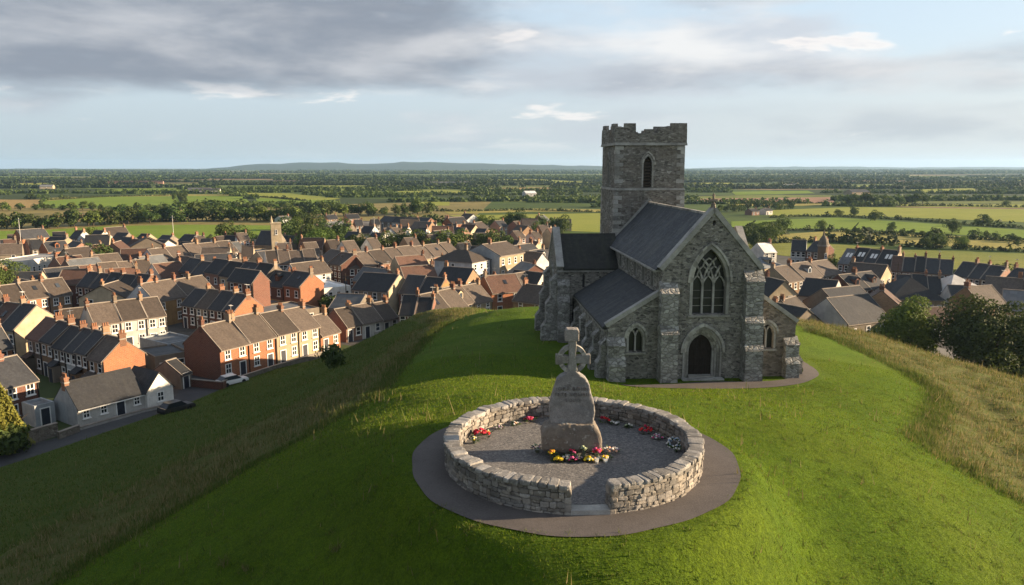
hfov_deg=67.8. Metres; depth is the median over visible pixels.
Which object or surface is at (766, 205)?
tree
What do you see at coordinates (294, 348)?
window
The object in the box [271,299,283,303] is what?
house
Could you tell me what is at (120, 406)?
door
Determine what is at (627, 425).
flower bouquet
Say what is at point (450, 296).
house
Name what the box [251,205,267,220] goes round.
tree
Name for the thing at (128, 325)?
window
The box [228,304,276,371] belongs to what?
house
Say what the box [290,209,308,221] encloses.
tree
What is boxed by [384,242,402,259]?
terraced house
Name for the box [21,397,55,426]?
shed
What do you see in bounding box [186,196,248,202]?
field
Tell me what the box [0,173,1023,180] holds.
woodland
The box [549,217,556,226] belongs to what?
broadleaf tree
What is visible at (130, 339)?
door
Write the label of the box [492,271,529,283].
house
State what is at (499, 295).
window
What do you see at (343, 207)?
tree
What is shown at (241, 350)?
window
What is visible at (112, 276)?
terraced house
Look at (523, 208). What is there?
hedge
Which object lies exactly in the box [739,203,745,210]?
tree
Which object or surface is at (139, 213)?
tree
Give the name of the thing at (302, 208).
tree
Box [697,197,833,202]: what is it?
field
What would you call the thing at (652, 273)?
window
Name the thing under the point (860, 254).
terraced house
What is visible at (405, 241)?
terraced house
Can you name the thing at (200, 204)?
tree
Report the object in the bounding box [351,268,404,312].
house
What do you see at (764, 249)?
house
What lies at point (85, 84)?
sky
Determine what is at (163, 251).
terraced house
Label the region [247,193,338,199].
field
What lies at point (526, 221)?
house
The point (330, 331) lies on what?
house
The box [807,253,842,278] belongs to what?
terraced house
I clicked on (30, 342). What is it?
window
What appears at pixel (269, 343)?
window
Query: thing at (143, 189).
field
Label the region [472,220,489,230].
house
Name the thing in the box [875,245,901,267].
terraced house
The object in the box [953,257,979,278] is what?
terraced house
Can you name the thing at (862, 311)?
house
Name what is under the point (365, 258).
terraced house
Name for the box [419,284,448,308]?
house
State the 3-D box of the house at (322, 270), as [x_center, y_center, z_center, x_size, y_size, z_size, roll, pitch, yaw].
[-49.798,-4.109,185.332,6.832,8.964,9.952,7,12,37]
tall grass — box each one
[0,305,1023,584]
[801,326,1023,503]
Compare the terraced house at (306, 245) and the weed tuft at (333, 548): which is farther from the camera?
the terraced house at (306, 245)
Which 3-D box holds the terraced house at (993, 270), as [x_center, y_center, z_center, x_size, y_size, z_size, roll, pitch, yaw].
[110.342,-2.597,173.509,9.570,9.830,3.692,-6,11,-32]
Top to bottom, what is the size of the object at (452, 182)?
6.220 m
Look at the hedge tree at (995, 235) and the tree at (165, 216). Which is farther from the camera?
the tree at (165, 216)
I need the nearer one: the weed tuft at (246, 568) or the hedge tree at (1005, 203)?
the weed tuft at (246, 568)
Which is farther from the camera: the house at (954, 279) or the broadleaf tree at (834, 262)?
the broadleaf tree at (834, 262)
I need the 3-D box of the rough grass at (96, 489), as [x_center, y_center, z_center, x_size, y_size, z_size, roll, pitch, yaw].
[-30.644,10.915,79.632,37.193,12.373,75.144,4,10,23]
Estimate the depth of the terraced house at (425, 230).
306.29 m
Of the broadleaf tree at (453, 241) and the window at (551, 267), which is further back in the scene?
the broadleaf tree at (453, 241)
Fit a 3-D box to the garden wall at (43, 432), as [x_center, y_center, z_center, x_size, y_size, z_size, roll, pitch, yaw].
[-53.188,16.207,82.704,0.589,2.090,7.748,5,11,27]
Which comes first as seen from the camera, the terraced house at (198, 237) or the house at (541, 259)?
the house at (541, 259)
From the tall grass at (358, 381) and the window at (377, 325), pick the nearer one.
the tall grass at (358, 381)
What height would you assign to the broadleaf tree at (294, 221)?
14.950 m
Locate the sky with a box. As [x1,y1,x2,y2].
[0,0,1023,168]
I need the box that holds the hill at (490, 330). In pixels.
[0,306,1023,584]
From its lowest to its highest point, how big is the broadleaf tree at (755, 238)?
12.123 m
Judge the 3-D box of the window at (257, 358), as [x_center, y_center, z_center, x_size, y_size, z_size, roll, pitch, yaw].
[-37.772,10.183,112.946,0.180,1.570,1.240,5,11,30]
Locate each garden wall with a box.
[27,422,57,444]
[57,424,79,438]
[80,405,159,429]
[191,378,227,389]
[239,351,321,377]
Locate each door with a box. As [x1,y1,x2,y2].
[39,406,51,425]
[43,361,48,376]
[115,401,125,415]
[126,336,133,344]
[183,316,187,327]
[183,372,189,388]
[239,360,246,374]
[267,353,273,365]
[280,349,286,362]
[302,343,307,356]
[323,338,328,349]
[348,329,353,341]
[365,325,370,338]
[384,322,388,329]
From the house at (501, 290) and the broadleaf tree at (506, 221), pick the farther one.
the broadleaf tree at (506, 221)
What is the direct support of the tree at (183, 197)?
on the ground at (379, 203)
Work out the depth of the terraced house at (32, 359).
111.79 m
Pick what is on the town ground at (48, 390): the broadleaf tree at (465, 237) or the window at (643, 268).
the broadleaf tree at (465, 237)
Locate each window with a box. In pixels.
[7,388,18,400]
[8,334,13,344]
[10,404,20,418]
[25,384,36,396]
[28,341,32,351]
[35,343,39,353]
[37,358,41,369]
[41,299,48,307]
[42,344,46,355]
[48,346,51,357]
[53,298,58,305]
[54,350,58,360]
[60,352,64,362]
[64,296,70,304]
[66,353,70,364]
[71,355,74,365]
[77,355,81,366]
[82,357,86,368]
[82,410,91,419]
[89,362,94,371]
[97,363,101,373]
[100,405,108,415]
[111,324,118,333]
[125,322,132,331]
[133,397,141,406]
[138,320,145,329]
[149,319,156,328]
[157,391,165,402]
[158,317,165,326]
[177,299,181,307]
[178,311,181,319]
[178,358,184,364]
[190,317,194,325]
[217,312,221,319]
[224,350,231,360]
[225,363,232,373]
[239,347,246,357]
[253,343,259,353]
[254,355,260,366]
[267,340,272,349]
[280,336,286,345]
[291,333,297,343]
[291,345,297,356]
[302,331,307,340]
[312,329,317,338]
[313,340,318,350]
[333,334,337,343]
[356,327,361,335]
[372,292,376,299]
[375,322,380,331]
[498,294,502,301]
[550,263,553,277]
[618,254,621,269]
[624,322,647,354]
[625,258,628,273]
[632,261,636,278]
[640,266,644,283]
[649,271,654,289]
[687,242,732,317]
[763,319,778,350]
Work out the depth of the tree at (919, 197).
617.87 m
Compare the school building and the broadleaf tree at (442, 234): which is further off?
the broadleaf tree at (442, 234)
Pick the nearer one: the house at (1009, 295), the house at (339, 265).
the house at (1009, 295)
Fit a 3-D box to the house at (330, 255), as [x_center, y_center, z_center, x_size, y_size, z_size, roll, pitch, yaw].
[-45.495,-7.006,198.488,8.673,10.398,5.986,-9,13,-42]
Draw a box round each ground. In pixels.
[0,169,1023,253]
[23,221,1021,445]
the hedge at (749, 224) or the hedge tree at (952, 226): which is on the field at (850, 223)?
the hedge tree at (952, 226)
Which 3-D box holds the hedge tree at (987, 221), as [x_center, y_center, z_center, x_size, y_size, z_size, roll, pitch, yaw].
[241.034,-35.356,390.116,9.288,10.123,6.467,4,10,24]
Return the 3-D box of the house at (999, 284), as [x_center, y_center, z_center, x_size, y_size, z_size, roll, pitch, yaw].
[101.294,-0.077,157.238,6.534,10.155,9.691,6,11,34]
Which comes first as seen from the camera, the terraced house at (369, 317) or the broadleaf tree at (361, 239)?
the terraced house at (369, 317)
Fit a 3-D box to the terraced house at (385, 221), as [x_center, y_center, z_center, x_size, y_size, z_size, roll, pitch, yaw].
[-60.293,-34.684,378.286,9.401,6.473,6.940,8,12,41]
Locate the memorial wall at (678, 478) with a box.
[443,396,704,514]
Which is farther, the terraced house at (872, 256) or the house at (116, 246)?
the house at (116, 246)
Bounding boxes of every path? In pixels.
[412,427,740,536]
[621,361,818,388]
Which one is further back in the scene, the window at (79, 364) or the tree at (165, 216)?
the tree at (165, 216)
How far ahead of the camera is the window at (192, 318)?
142.20 m
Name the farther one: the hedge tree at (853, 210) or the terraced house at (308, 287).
the hedge tree at (853, 210)
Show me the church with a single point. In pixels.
(655, 278)
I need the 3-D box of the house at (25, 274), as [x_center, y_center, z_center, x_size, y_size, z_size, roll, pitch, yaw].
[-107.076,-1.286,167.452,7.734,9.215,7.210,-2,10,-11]
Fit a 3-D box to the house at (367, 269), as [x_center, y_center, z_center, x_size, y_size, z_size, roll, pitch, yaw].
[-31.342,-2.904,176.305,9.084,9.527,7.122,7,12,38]
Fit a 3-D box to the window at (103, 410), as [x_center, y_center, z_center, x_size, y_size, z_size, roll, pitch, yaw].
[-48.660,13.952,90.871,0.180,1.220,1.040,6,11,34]
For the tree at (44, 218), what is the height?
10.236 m
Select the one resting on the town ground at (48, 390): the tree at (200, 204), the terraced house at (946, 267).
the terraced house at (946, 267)
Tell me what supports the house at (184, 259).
on the town ground at (48, 390)
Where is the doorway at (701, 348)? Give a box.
[680,323,724,377]
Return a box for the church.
[534,123,802,382]
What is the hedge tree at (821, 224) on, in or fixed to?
on the ground at (379, 203)
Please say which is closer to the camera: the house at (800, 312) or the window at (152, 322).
the window at (152, 322)
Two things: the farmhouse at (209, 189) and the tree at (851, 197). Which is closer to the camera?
the tree at (851, 197)
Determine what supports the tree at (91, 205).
on the ground at (379, 203)
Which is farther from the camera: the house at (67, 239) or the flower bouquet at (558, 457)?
the house at (67, 239)
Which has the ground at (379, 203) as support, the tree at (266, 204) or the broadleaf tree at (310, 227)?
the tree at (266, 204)
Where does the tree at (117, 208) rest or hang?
on the ground at (379, 203)
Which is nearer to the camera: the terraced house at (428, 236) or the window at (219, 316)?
the window at (219, 316)
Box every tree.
[0,201,8,210]
[0,213,12,228]
[0,258,29,284]
[0,383,35,454]
[10,211,29,227]
[11,217,24,228]
[14,203,24,209]
[23,193,31,199]
[25,214,40,227]
[38,202,50,208]
[38,215,48,227]
[39,217,55,227]
[49,212,64,227]
[57,204,66,209]
[59,209,81,226]
[64,207,82,226]
[66,202,77,208]
[78,201,89,209]
[79,211,100,225]
[84,242,113,253]
[85,226,99,233]
[86,208,103,225]
[88,202,96,209]
[95,210,108,224]
[99,207,124,224]
[112,204,125,222]
[114,211,126,223]
[121,206,136,223]
[127,205,146,222]
[131,209,145,222]
[133,202,146,208]
[140,209,161,222]
[145,203,152,210]
[151,204,170,221]
[157,206,182,220]
[167,203,190,221]
[178,193,186,200]
[185,201,204,220]
[185,208,197,220]
[191,201,206,208]
[200,208,218,220]
[210,204,232,220]
[214,220,237,235]
[224,207,241,220]
[225,203,252,219]
[233,224,257,244]
[242,202,251,208]
[243,207,252,220]
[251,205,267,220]
[252,201,264,209]
[257,208,270,220]
[260,201,271,207]
[262,207,283,221]
[270,216,294,234]
[278,203,290,208]
[280,207,291,215]
[284,206,302,217]
[284,216,304,229]
[284,224,297,235]
[288,223,321,238]
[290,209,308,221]
[293,228,329,244]
[299,204,314,216]
[303,212,316,223]
[305,202,325,215]
[308,218,330,231]
[316,216,325,225]
[318,227,336,239]
[319,202,332,216]
[323,202,336,212]
[327,217,352,239]
[328,233,345,241]
[336,203,348,216]
[346,203,359,213]
[346,233,363,248]
[350,203,363,214]
[358,234,377,249]
[360,201,374,215]
[378,206,388,215]
[378,230,399,247]
[389,228,412,245]
[391,204,400,213]
[400,203,409,213]
[407,200,415,212]
[410,198,424,213]
[410,228,427,243]
[420,200,435,212]
[422,229,451,243]
[439,233,467,246]
[450,228,472,245]
[468,232,484,245]
[474,214,488,223]
[475,228,500,245]
[486,215,498,226]
[487,230,505,240]
[497,235,513,243]
[499,211,514,224]
[507,209,527,222]
[531,221,540,229]
[535,214,551,225]
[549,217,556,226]
[554,214,571,232]
[723,204,730,210]
[730,201,741,211]
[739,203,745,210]
[743,201,751,208]
[743,225,752,243]
[746,221,760,234]
[748,228,763,246]
[752,200,763,207]
[756,221,781,242]
[762,222,778,235]
[763,198,772,208]
[769,220,783,237]
[771,203,778,209]
[775,200,787,209]
[775,214,793,235]
[784,199,796,208]
[814,219,827,230]
[828,253,838,267]
[833,209,844,215]
[841,193,858,203]
[850,206,858,214]
[858,192,867,199]
[863,191,873,201]
[868,209,882,220]
[869,294,942,353]
[886,222,895,230]
[894,195,905,202]
[901,195,912,203]
[905,229,915,234]
[909,193,922,202]
[919,192,930,202]
[919,235,934,248]
[925,293,1023,377]
[928,232,946,247]
[929,227,939,236]
[939,233,950,247]
[942,218,961,232]
[951,236,970,248]
[967,228,983,236]
[973,214,992,225]
[983,230,989,236]
[990,231,1000,239]
[999,311,1023,367]
[1001,200,1010,205]
[1008,233,1021,240]
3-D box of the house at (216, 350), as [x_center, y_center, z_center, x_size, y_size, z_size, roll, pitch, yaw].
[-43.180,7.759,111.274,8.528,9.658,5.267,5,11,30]
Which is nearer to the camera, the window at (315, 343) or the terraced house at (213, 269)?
the window at (315, 343)
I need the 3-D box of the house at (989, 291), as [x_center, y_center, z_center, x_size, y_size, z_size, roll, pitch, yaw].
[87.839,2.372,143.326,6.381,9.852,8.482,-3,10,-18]
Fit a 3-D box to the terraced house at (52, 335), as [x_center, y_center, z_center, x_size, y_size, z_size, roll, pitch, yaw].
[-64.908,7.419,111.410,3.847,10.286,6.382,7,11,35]
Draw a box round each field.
[0,199,41,207]
[0,225,270,238]
[32,196,178,207]
[49,194,216,200]
[108,188,170,190]
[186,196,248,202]
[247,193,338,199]
[256,198,337,202]
[397,190,475,194]
[419,202,449,205]
[444,209,599,213]
[450,213,599,231]
[499,179,587,183]
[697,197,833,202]
[731,218,1023,237]
[732,191,812,194]
[738,203,821,205]
[748,242,1023,270]
[770,207,1023,221]
[777,231,1023,248]
[901,204,1023,207]
[912,188,974,191]
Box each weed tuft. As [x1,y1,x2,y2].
[215,552,231,567]
[238,561,252,574]
[329,538,342,552]
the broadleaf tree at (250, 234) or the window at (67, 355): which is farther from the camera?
the broadleaf tree at (250, 234)
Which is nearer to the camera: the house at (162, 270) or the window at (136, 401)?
the window at (136, 401)
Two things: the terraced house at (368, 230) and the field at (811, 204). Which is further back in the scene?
the field at (811, 204)
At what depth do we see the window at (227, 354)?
108.30 m
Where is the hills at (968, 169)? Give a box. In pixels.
[814,169,1023,170]
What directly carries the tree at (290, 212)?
on the ground at (379, 203)
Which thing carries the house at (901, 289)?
on the town ground at (48, 390)
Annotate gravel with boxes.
[462,417,684,503]
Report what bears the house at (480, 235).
on the town ground at (48, 390)
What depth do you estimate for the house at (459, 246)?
230.60 m
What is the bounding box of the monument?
[541,327,601,452]
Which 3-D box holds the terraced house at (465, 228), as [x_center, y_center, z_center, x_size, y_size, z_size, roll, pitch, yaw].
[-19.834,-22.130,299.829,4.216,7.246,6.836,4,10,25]
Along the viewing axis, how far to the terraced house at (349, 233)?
273.04 m
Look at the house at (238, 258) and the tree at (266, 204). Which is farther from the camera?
the tree at (266, 204)
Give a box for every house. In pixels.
[0,239,23,258]
[0,282,27,302]
[0,294,19,323]
[0,319,13,355]
[0,350,39,420]
[1,266,46,283]
[1,291,54,360]
[3,235,16,242]
[11,225,49,252]
[11,275,34,283]
[15,276,50,312]
[20,312,63,374]
[24,235,39,254]
[29,235,42,254]
[37,273,72,314]
[38,310,75,376]
[39,237,69,253]
[42,265,77,277]
[45,320,87,382]
[46,233,72,243]
[48,253,82,267]
[52,231,65,236]
[57,244,95,257]
[57,302,83,325]
[59,264,92,306]
[60,252,101,266]
[63,322,98,379]
[68,239,89,247]
[68,322,110,379]
[69,226,88,242]
[76,266,102,300]
[77,264,97,271]
[77,279,133,306]
[80,298,121,335]
[80,329,146,376]
[84,231,111,245]
[89,250,122,261]
[89,268,113,290]
[90,240,102,250]
[91,227,112,237]
[96,261,118,272]
[103,238,129,254]
[104,258,137,273]
[104,268,125,283]
[105,223,128,235]
[111,232,130,241]
[111,292,147,347]
[116,255,133,266]
[119,269,140,285]
[120,237,136,244]
[120,243,153,260]
[125,275,187,325]
[127,235,143,246]
[130,233,164,247]
[130,269,153,287]
[132,253,150,273]
[137,233,156,239]
[137,251,167,262]
[137,287,166,335]
[139,332,188,348]
[139,343,184,369]
[142,243,173,261]
[146,253,182,279]
[153,357,192,389]
[156,239,176,245]
[158,233,178,244]
[166,245,191,258]
[170,271,214,294]
[173,250,194,264]
[178,231,198,244]
[178,255,203,277]
[180,283,210,329]
[182,236,200,256]
[182,310,250,379]
[191,256,215,276]
[192,232,204,242]
[194,248,235,261]
[194,284,224,327]
[198,237,218,246]
[200,238,211,242]
[200,242,231,253]
[203,255,231,288]
[207,286,238,322]
[215,234,226,240]
[216,240,238,257]
[218,257,247,289]
[222,284,264,319]
[224,231,237,241]
[226,267,270,306]
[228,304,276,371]
[232,241,241,253]
[232,253,241,261]
[236,229,250,244]
[240,257,261,268]
[241,241,254,259]
[248,246,278,261]
[254,230,286,249]
[254,259,282,277]
[259,302,299,363]
[263,250,278,266]
[263,301,318,314]
[268,267,296,300]
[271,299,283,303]
[275,214,291,223]
[276,239,292,249]
[277,242,290,270]
[282,266,324,306]
[283,233,298,249]
[284,255,332,279]
[284,298,320,356]
[289,245,304,262]
[297,234,325,255]
[301,241,320,257]
[302,248,316,260]
[312,305,340,349]
[317,246,344,265]
[322,279,350,298]
[324,212,337,220]
[324,235,339,253]
[325,219,342,226]
[328,249,359,284]
[328,293,374,312]
[328,300,362,342]
[337,240,360,252]
[341,254,359,287]
[344,213,360,222]
[344,228,364,240]
[345,221,356,230]
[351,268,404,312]
[351,295,383,338]
[352,261,392,285]
[353,217,363,230]
[356,244,377,268]
[360,234,380,250]
[361,223,378,237]
[368,245,392,268]
[369,217,380,231]
[370,231,387,238]
[372,295,398,329]
[380,216,396,227]
[381,224,403,234]
[382,225,398,237]
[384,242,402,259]
[390,247,428,273]
[391,217,406,226]
[397,238,419,255]
[398,274,426,308]
[398,287,419,321]
[399,223,411,235]
[399,233,420,245]
[399,256,437,278]
[400,217,419,226]
[410,219,434,231]
[413,241,434,264]
[415,286,435,313]
[416,225,429,235]
[417,217,434,221]
[419,272,449,293]
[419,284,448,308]
[424,231,441,243]
[424,239,447,258]
[429,226,453,234]
[431,223,453,232]
[438,260,480,284]
[439,235,456,252]
[439,278,474,307]
[439,281,468,307]
[441,215,467,226]
[454,227,469,241]
[455,242,470,249]
[461,221,477,234]
[462,211,478,222]
[462,273,492,309]
[471,229,492,243]
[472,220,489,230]
[475,228,488,232]
[480,269,521,309]
[490,218,507,236]
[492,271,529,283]
[506,260,543,273]
[508,221,520,234]
[509,221,533,236]
[509,227,525,243]
[510,236,522,244]
[512,274,542,307]
[513,269,542,284]
[514,238,537,250]
[518,245,548,269]
[521,216,538,226]
[526,228,542,243]
[528,244,547,257]
[529,237,541,248]
[534,222,548,235]
[542,225,555,247]
[554,217,571,230]
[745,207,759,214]
[751,238,777,262]
[758,256,779,271]
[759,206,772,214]
[763,258,804,297]
[764,269,798,300]
[772,296,823,322]
[778,294,809,309]
[786,258,824,278]
[790,239,806,262]
[797,277,840,302]
[802,285,866,308]
[806,236,834,260]
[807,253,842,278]
[810,293,889,333]
[832,267,871,293]
[837,245,857,273]
[844,256,892,283]
[849,247,870,264]
[857,270,884,292]
[863,246,884,262]
[870,279,901,315]
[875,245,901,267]
[885,276,945,306]
[890,251,904,281]
[894,274,911,280]
[902,253,916,273]
[911,269,928,288]
[914,251,927,273]
[922,306,953,338]
[925,251,940,275]
[927,270,941,294]
[939,255,954,277]
[939,284,972,305]
[941,274,975,292]
[948,279,1006,317]
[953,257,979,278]
[967,256,991,284]
[980,260,1010,284]
[984,270,1022,295]
[1002,289,1023,320]
[1006,259,1023,278]
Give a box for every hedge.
[44,192,171,199]
[245,195,306,200]
[394,212,443,222]
[421,206,599,211]
[685,201,833,203]
[733,220,788,233]
[769,211,1023,227]
[771,230,1023,251]
[787,225,826,230]
[819,224,1023,241]
[833,222,899,244]
[851,202,1023,206]
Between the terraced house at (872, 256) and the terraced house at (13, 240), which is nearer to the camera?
the terraced house at (872, 256)
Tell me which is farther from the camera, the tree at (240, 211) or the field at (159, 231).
the tree at (240, 211)
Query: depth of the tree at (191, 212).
424.77 m
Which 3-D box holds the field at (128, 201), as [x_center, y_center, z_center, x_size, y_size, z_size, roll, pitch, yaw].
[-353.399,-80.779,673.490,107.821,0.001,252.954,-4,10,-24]
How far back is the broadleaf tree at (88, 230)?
302.12 m
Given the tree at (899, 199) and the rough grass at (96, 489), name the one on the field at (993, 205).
the tree at (899, 199)
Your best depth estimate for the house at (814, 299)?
152.91 m
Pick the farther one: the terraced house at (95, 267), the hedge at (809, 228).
the hedge at (809, 228)
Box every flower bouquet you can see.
[470,436,479,443]
[472,427,489,439]
[511,420,520,425]
[524,416,537,422]
[531,442,542,452]
[546,449,558,459]
[550,455,563,463]
[559,454,569,461]
[567,456,577,462]
[568,448,578,456]
[579,445,586,459]
[582,455,594,461]
[590,447,603,456]
[591,456,601,463]
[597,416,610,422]
[599,453,612,462]
[602,445,619,452]
[624,423,632,427]
[639,424,653,433]
[650,433,664,439]
[673,446,681,451]
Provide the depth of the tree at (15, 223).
370.35 m
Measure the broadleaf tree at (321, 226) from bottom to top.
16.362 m
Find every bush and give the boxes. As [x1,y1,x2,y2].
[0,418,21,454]
[0,422,30,455]
[315,343,345,368]
[317,294,332,312]
[320,295,335,306]
[992,263,1013,270]
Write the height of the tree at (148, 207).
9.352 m
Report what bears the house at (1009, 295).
on the town ground at (48, 390)
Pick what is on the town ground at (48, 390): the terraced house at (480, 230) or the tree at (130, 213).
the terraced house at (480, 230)
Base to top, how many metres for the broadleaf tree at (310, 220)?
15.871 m
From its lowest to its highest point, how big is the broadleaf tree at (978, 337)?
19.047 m
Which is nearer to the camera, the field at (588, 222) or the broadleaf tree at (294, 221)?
the broadleaf tree at (294, 221)
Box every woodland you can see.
[0,169,1023,173]
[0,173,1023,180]
[0,178,1023,188]
[0,184,1023,207]
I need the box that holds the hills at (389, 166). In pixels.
[201,162,722,169]
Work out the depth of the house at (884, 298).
139.01 m
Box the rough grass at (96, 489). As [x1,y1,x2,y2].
[0,319,443,553]
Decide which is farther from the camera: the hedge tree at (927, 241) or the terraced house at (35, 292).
the hedge tree at (927, 241)
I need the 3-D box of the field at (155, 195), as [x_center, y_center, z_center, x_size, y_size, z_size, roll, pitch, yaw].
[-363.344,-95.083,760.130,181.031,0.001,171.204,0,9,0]
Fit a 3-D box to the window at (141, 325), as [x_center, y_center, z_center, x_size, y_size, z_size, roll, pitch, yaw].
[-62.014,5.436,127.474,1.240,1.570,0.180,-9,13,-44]
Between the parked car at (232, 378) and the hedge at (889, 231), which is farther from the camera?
the hedge at (889, 231)
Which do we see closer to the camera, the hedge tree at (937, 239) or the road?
the road
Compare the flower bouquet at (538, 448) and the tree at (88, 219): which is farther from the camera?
the tree at (88, 219)
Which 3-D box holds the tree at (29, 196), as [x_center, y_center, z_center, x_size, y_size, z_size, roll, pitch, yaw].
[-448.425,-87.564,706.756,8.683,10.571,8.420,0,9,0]
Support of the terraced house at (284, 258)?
on the town ground at (48, 390)
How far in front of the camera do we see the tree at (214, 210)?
422.33 m
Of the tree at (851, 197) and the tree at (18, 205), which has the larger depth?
the tree at (851, 197)
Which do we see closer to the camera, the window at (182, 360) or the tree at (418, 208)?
the window at (182, 360)
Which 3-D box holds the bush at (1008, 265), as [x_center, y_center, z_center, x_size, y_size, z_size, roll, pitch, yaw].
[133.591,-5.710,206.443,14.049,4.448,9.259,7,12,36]
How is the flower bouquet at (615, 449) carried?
on the gravel
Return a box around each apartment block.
[433,241,491,278]
[469,237,524,274]
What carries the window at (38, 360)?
in the terraced house at (32, 359)
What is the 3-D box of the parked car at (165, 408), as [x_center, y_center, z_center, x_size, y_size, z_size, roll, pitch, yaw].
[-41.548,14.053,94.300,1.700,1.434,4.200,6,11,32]
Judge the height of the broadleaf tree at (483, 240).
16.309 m
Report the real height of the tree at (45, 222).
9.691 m
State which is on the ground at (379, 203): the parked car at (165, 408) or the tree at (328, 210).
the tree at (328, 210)
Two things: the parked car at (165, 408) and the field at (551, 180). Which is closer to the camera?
the parked car at (165, 408)
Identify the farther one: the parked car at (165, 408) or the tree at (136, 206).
the tree at (136, 206)
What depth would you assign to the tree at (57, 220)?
375.61 m
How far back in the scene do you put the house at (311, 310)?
148.12 m
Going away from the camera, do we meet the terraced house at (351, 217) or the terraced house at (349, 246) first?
the terraced house at (349, 246)
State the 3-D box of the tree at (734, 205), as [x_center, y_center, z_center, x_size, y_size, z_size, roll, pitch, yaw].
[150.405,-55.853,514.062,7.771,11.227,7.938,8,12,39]
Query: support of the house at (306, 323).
on the town ground at (48, 390)
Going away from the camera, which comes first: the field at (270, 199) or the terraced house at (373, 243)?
the terraced house at (373, 243)
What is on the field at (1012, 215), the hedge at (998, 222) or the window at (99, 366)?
the hedge at (998, 222)
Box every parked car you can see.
[157,399,195,414]
[215,373,248,386]
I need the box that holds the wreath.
[666,437,680,448]
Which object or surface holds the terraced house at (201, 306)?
on the town ground at (48, 390)
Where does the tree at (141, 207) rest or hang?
on the ground at (379, 203)
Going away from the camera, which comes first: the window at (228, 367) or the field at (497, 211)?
the window at (228, 367)
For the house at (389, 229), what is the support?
on the town ground at (48, 390)
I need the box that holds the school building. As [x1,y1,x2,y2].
[1,254,57,270]
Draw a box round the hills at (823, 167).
[691,166,1023,168]
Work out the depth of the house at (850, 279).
162.76 m
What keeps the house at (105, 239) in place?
on the town ground at (48, 390)
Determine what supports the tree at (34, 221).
on the ground at (379, 203)
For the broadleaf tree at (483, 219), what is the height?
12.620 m
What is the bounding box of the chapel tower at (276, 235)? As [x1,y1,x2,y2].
[270,216,281,249]
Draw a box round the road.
[0,375,217,466]
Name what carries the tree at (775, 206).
on the field at (1012, 215)
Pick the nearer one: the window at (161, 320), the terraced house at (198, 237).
the window at (161, 320)
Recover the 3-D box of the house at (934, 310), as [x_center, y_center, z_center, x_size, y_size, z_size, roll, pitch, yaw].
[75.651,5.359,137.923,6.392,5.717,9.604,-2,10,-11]
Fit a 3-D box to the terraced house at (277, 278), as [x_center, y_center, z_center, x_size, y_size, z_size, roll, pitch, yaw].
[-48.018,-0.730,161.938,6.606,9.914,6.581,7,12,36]
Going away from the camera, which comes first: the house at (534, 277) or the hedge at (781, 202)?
the house at (534, 277)
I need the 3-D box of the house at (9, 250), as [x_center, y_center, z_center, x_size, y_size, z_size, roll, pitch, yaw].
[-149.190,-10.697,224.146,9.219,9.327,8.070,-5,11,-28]
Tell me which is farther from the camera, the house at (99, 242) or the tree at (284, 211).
the tree at (284, 211)
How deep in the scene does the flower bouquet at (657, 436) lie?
27.14 m
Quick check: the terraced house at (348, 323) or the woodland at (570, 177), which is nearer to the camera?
the terraced house at (348, 323)
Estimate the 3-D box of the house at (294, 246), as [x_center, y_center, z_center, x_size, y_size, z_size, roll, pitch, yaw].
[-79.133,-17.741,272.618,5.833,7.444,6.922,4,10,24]
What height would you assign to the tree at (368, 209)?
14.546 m
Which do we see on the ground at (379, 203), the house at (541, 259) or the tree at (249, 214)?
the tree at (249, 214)
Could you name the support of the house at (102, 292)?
on the town ground at (48, 390)
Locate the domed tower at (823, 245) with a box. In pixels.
[817,230,829,259]
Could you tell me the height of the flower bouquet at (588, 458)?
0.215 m
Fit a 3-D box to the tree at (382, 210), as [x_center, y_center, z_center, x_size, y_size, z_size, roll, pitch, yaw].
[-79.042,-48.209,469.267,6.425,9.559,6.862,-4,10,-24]
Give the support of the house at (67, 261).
on the town ground at (48, 390)
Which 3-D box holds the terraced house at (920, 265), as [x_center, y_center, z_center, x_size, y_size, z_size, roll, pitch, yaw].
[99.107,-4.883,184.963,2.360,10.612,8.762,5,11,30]
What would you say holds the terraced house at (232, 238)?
on the town ground at (48, 390)
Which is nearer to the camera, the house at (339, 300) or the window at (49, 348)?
the window at (49, 348)
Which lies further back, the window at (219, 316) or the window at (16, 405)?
the window at (219, 316)
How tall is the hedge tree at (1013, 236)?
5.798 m
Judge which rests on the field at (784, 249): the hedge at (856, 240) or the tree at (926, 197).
the hedge at (856, 240)
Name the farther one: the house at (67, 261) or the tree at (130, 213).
the tree at (130, 213)
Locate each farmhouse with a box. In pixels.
[39,185,54,188]
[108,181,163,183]
[199,188,220,192]
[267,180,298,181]
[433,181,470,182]
[522,191,536,195]
[844,189,869,194]
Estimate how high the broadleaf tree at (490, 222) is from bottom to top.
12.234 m
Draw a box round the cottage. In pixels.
[53,365,174,425]

